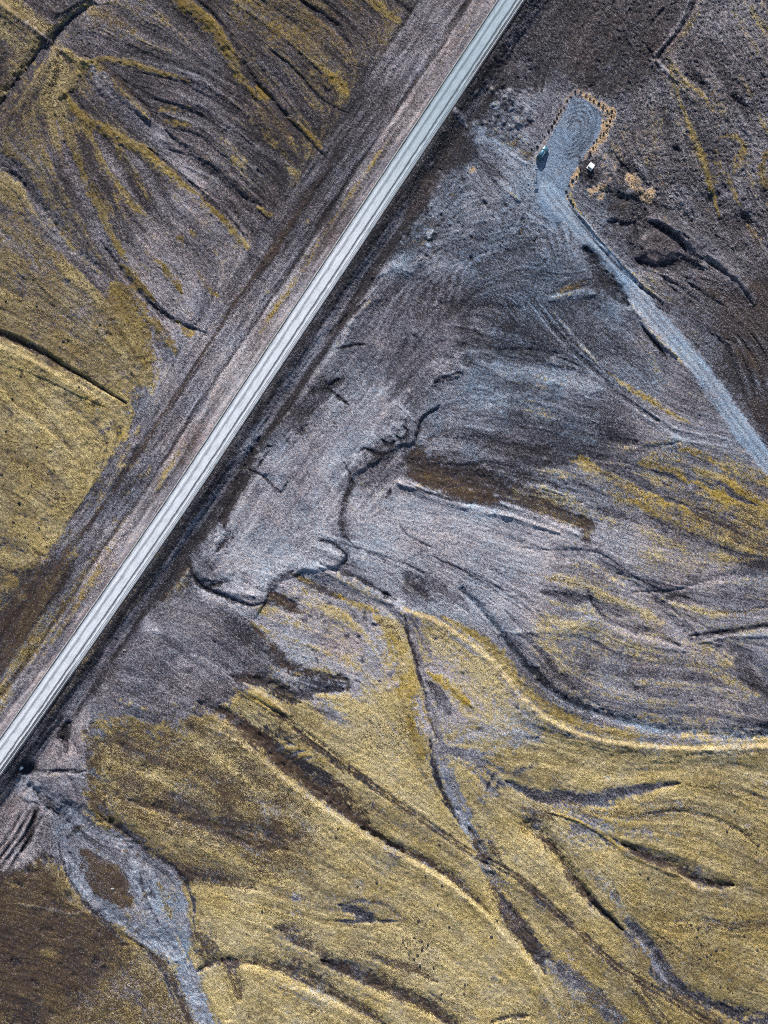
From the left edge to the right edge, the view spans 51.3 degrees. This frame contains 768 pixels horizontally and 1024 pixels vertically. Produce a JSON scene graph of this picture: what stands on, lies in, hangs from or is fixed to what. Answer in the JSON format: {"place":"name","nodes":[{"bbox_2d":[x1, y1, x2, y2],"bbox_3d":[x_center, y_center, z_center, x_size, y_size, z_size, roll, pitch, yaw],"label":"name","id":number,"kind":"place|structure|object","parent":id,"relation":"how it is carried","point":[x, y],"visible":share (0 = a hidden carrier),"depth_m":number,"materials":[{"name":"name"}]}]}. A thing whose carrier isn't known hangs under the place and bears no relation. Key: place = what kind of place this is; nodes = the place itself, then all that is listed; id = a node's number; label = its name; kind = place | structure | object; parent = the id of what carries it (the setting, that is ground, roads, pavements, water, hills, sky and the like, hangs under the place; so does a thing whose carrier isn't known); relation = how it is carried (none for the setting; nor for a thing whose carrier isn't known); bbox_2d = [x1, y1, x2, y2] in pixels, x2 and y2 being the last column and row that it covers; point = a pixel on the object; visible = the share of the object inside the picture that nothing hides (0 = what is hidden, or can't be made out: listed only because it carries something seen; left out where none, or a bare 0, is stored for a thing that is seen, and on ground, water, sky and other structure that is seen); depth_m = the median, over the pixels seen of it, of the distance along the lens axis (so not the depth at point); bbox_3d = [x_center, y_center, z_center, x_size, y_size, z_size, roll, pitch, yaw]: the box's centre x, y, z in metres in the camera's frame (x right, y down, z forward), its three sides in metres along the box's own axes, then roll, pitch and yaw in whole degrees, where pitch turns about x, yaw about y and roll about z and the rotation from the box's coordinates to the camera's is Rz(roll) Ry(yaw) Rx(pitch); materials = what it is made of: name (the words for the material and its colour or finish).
{"place":"outdoors","nodes":[
{"label":"outdoors","id":0,"kind":"place"},
{"bbox_2d":[25,766,32,773],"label":"water","id":1,"kind":"structure","parent":0,"point":[28,769],"depth_m":259.69,"materials":[{"name":"black liquid"}]},
{"bbox_2d":[11,33,358,1023],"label":"dry stream bed","id":2,"kind":"object","parent":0,"point":[123,849],"visible":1,"depth_m":259.06,"materials":[{"name":"grey gravel"}]},
{"bbox_2d":[0,0,524,776],"bbox_3d":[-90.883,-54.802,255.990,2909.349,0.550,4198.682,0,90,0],"label":"gravel road","id":3,"kind":"structure","parent":0,"point":[238,410],"depth_m":255.89,"materials":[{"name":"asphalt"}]},
{"bbox_2d":[0,0,767,1023],"bbox_3d":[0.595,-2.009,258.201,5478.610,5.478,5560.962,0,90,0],"label":"ground","id":4,"kind":"structure","parent":0,"point":[222,792],"depth_m":257.81,"materials":[{"name":"soil"}]},
{"bbox_2d":[0,670,73,773],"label":"guard rail","id":5,"kind":"object","parent":4,"relation":"on","point":[38,720],"visible":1,"depth_m":255.19,"materials":[{"name":"metal"}]},
{"bbox_2d":[466,0,522,85],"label":"guard rail","id":6,"kind":"object","parent":4,"relation":"on","point":[493,44],"visible":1,"depth_m":255.19,"materials":[{"name":"metal"}]},
{"bbox_2d":[535,97,601,221],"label":"parking area","id":7,"kind":"object","parent":4,"relation":"on","point":[574,137],"visible":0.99,"depth_m":258.21,"materials":[{"name":"grey gravel"}]},
{"bbox_2d":[536,146,548,160],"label":"parked car","id":8,"kind":"object","parent":7,"relation":"on","point":[542,153],"visible":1,"depth_m":256.71,"materials":[{"name":"teal paint"}]},
{"bbox_2d":[586,162,594,170],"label":"white cabinet","id":9,"kind":"object","parent":4,"relation":"on","point":[590,166],"visible":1,"depth_m":256.83,"materials":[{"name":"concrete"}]},
{"bbox_2d":[440,0,767,419],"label":"loose stones","id":10,"kind":"object","parent":4,"relation":"on","point":[655,98],"visible":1,"depth_m":257.93,"materials":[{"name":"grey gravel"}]},
{"bbox_2d":[232,6,570,1023],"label":"gravel wash","id":11,"kind":"object","parent":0,"point":[458,806],"visible":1,"depth_m":258.39},
{"bbox_2d":[564,201,767,475],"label":"gravel side road","id":12,"kind":"structure","parent":0,"point":[690,357],"depth_m":257.80,"materials":[{"name":"grey gravel"}]}
]}

